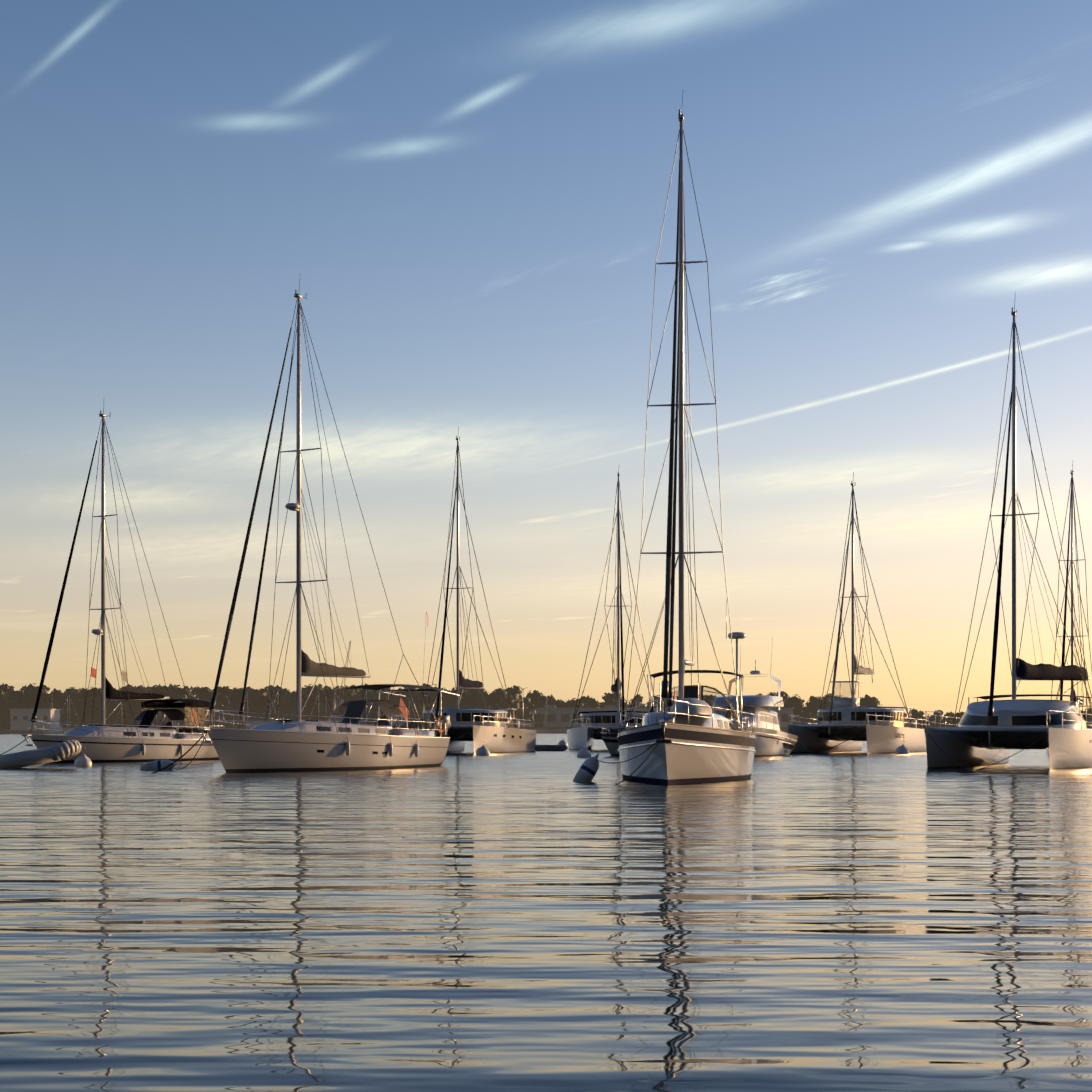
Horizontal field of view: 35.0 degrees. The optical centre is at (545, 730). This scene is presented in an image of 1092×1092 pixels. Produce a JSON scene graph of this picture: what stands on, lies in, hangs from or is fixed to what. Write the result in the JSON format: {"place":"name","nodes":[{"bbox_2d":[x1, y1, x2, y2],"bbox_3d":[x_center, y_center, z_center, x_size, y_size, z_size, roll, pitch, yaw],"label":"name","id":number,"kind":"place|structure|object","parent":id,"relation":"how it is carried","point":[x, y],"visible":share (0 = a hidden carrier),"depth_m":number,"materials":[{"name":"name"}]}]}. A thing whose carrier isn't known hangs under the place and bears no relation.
{"place":"outdoors","nodes":[
{"label":"outdoors","id":0,"kind":"place"},
{"bbox_2d":[0,728,567,733],"bbox_3d":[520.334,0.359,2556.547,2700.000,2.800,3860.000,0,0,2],"label":"land","id":1,"kind":"structure","parent":0,"point":[538,731],"depth_m":726.11,"materials":[{"name":"green plant"}]},
{"bbox_2d":[9,709,339,729],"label":"buildings","id":2,"kind":"structure","parent":1,"relation":"on","point":[19,718],"depth_m":683.89,"materials":[{"name":"grey"}]},
{"bbox_2d":[0,683,535,728],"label":"trees","id":3,"kind":"object","parent":1,"relation":"on","point":[227,698],"depth_m":719.04,"materials":[{"name":"green plant"}]},
{"bbox_2d":[333,641,350,720],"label":"crane","id":4,"kind":"object","parent":1,"relation":"on","point":[335,704],"depth_m":705.58,"materials":[{"name":"metal"}]},
{"bbox_2d":[512,700,793,732],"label":"warehouse","id":5,"kind":"structure","parent":1,"relation":"on","point":[552,716],"depth_m":799.99,"materials":[{"name":"grey"}]},
{"bbox_2d":[502,690,884,723],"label":"trees","id":6,"kind":"object","parent":1,"relation":"on","point":[534,699],"depth_m":880.10,"materials":[{"name":"green plant"}]},
{"bbox_2d":[802,707,1091,728],"bbox_3d":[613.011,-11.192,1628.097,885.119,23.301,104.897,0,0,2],"label":"trees","id":7,"kind":"object","parent":1,"relation":"on","point":[916,715],"depth_m":1594.82,"materials":[{"name":"green plant"}]},
{"bbox_2d":[0,734,1091,1091],"bbox_3d":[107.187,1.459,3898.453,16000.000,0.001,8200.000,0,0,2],"label":"water","id":8,"kind":"structure","parent":0,"point":[470,920],"depth_m":12.80,"materials":[{"name":"teal liquid"}]},
{"bbox_2d":[0,740,81,768],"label":"dinghy","id":9,"kind":"object","parent":8,"relation":"on","point":[63,750],"visible":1,"depth_m":65.69,"materials":[{"name":"grey rubber"}]},
{"bbox_2d":[74,748,91,766],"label":"buoy","id":10,"kind":"object","parent":8,"relation":"on","point":[83,760],"visible":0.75,"depth_m":69.26,"materials":[{"name":"white plastic"}]},
{"bbox_2d":[22,407,223,762],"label":"boat","id":11,"kind":"object","parent":8,"relation":"on","point":[141,742],"visible":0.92,"depth_m":79.48,"materials":[{"name":"white"}]},
{"bbox_2d":[140,760,176,769],"bbox_3d":[-14.120,1.356,63.139,1.356,0.504,0.491,-10,1,-3],"label":"buoy","id":12,"kind":"object","parent":8,"relation":"on","point":[157,765],"visible":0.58,"depth_m":62.94,"materials":[{"name":"white plastic"}]},
{"bbox_2d":[150,731,206,773],"bbox_3d":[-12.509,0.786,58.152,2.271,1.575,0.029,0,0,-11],"label":"line","id":13,"kind":"object","parent":8,"relation":"in","point":[179,757],"visible":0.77,"depth_m":58.18,"materials":[{"name":"black fabric"}]},
{"bbox_2d":[172,732,206,769],"bbox_3d":[-12.520,0.711,60.745,0.029,1.430,5.262,0,0,-25],"label":"line","id":14,"kind":"object","parent":8,"relation":"on","point":[194,756],"visible":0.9,"depth_m":60.03,"materials":[{"name":"grey fabric"}]},
{"bbox_2d":[198,280,459,772],"bbox_3d":[-7.785,-7.305,65.204,4.312,18.627,16.330,0,0,28],"label":"boat","id":15,"kind":"object","parent":8,"relation":"on","point":[348,742],"visible":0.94,"depth_m":62.90,"materials":[{"name":"white"}]},
{"bbox_2d":[394,426,535,753],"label":"cat","id":16,"kind":"object","parent":8,"relation":"in","point":[496,731],"visible":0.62,"depth_m":112.01},
{"bbox_2d":[475,740,489,754],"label":"buoy","id":17,"kind":"object","parent":8,"relation":"on","point":[483,750],"visible":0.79,"depth_m":100.44,"materials":[{"name":"white plastic"}]},
{"bbox_2d":[43,691,931,733],"bbox_3d":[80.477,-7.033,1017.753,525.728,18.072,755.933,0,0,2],"label":"marina","id":18,"kind":"object","parent":8,"relation":"on","point":[52,731],"depth_m":662.18,"materials":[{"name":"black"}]},
{"bbox_2d":[535,744,567,750],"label":"dinghy","id":19,"kind":"object","parent":8,"relation":"on","point":[561,747],"visible":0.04,"depth_m":121.11,"materials":[{"name":"black rubber"}]},
{"bbox_2d":[558,739,567,745],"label":"buoy","id":20,"kind":"object","parent":8,"relation":"on","point":[563,742],"visible":0.62,"depth_m":159.97,"materials":[{"name":"white plastic"}]},
{"bbox_2d":[577,742,590,757],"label":"buoy","id":21,"kind":"object","parent":8,"relation":"on","point":[584,753],"visible":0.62,"depth_m":92.33,"materials":[{"name":"white plastic"}]},
{"bbox_2d":[573,753,598,781],"bbox_3d":[1.156,1.224,49.415,0.483,1.300,0.471,32,-11,1],"label":"buoy","id":22,"kind":"object","parent":8,"relation":"on","point":[588,769],"visible":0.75,"depth_m":49.24,"materials":[{"name":"white plastic"}]},
{"bbox_2d":[567,470,655,749],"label":"catamaran","id":23,"kind":"object","parent":8,"relation":"in","point":[588,730],"visible":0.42,"depth_m":127.70,"materials":[{"name":"white plastic"}]},
{"bbox_2d":[599,727,632,755],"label":"boat","id":24,"kind":"object","parent":8,"relation":"on","point":[612,744],"visible":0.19,"depth_m":97.42,"materials":[{"name":"black"}]},
{"bbox_2d":[617,95,756,784],"bbox_3d":[4.157,-8.321,51.809,4.165,20.659,14.730,0,0,9],"label":"boat","id":25,"kind":"object","parent":8,"relation":"on","point":[700,741],"visible":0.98,"depth_m":48.94,"materials":[{"name":"aluminium"},{"name":"navy canvas"},{"name":"wire"}]},
{"bbox_2d":[596,736,661,763],"bbox_3d":[2.240,0.514,47.105,0.025,0.835,4.693,0,0,-20],"label":"line","id":26,"kind":"object","parent":25,"relation":"attached to","point":[632,758],"visible":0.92,"depth_m":46.85,"materials":[{"name":"grey fabric"}]},
{"bbox_2d":[615,736,662,785],"bbox_3d":[2.321,0.836,45.331,1.713,1.468,0.022,0,0,30],"label":"line","id":27,"kind":"object","parent":25,"relation":"attached to","point":[640,765],"visible":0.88,"depth_m":45.23,"materials":[{"name":"grey fabric"}]},
{"bbox_2d":[713,638,797,756],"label":"motor yacht","id":28,"kind":"object","parent":8,"relation":"on","point":[772,739],"visible":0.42,"depth_m":96.28,"materials":[{"name":"white"}]},
{"bbox_2d":[788,472,927,753],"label":"cat","id":29,"kind":"object","parent":8,"relation":"in","point":[840,720],"visible":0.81,"depth_m":112.13},
{"bbox_2d":[790,729,865,753],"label":"mooring rope","id":30,"kind":"object","parent":29,"relation":"attached to","point":[840,743],"depth_m":106.49,"materials":[{"name":"grey fabric"}]},
{"bbox_2d":[895,740,908,753],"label":"buoy","id":31,"kind":"object","parent":8,"relation":"on","point":[902,749],"visible":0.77,"depth_m":105.85,"materials":[{"name":"white plastic"}]},
{"bbox_2d":[924,302,1091,769],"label":"cat","id":32,"kind":"object","parent":8,"relation":"in","point":[991,731],"visible":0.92,"depth_m":67.94},
{"bbox_2d":[928,734,1047,770],"bbox_3d":[16.468,0.784,63.887,3.578,1.475,3.642,0,0,-13],"label":"mooring rope","id":33,"kind":"object","parent":32,"relation":"attached to","point":[1012,755],"depth_m":62.74,"materials":[{"name":"grey fabric"}]},
{"bbox_2d":[1051,464,1091,729],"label":"boat","id":34,"kind":"object","parent":8,"relation":"on","point":[1060,689],"visible":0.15,"depth_m":110.96,"materials":[{"name":"white"}]},
{"bbox_2d":[0,0,1091,718],"label":"sky","id":35,"kind":"structure","parent":0,"point":[466,200],"materials":[{"name":"blue"}]}
]}

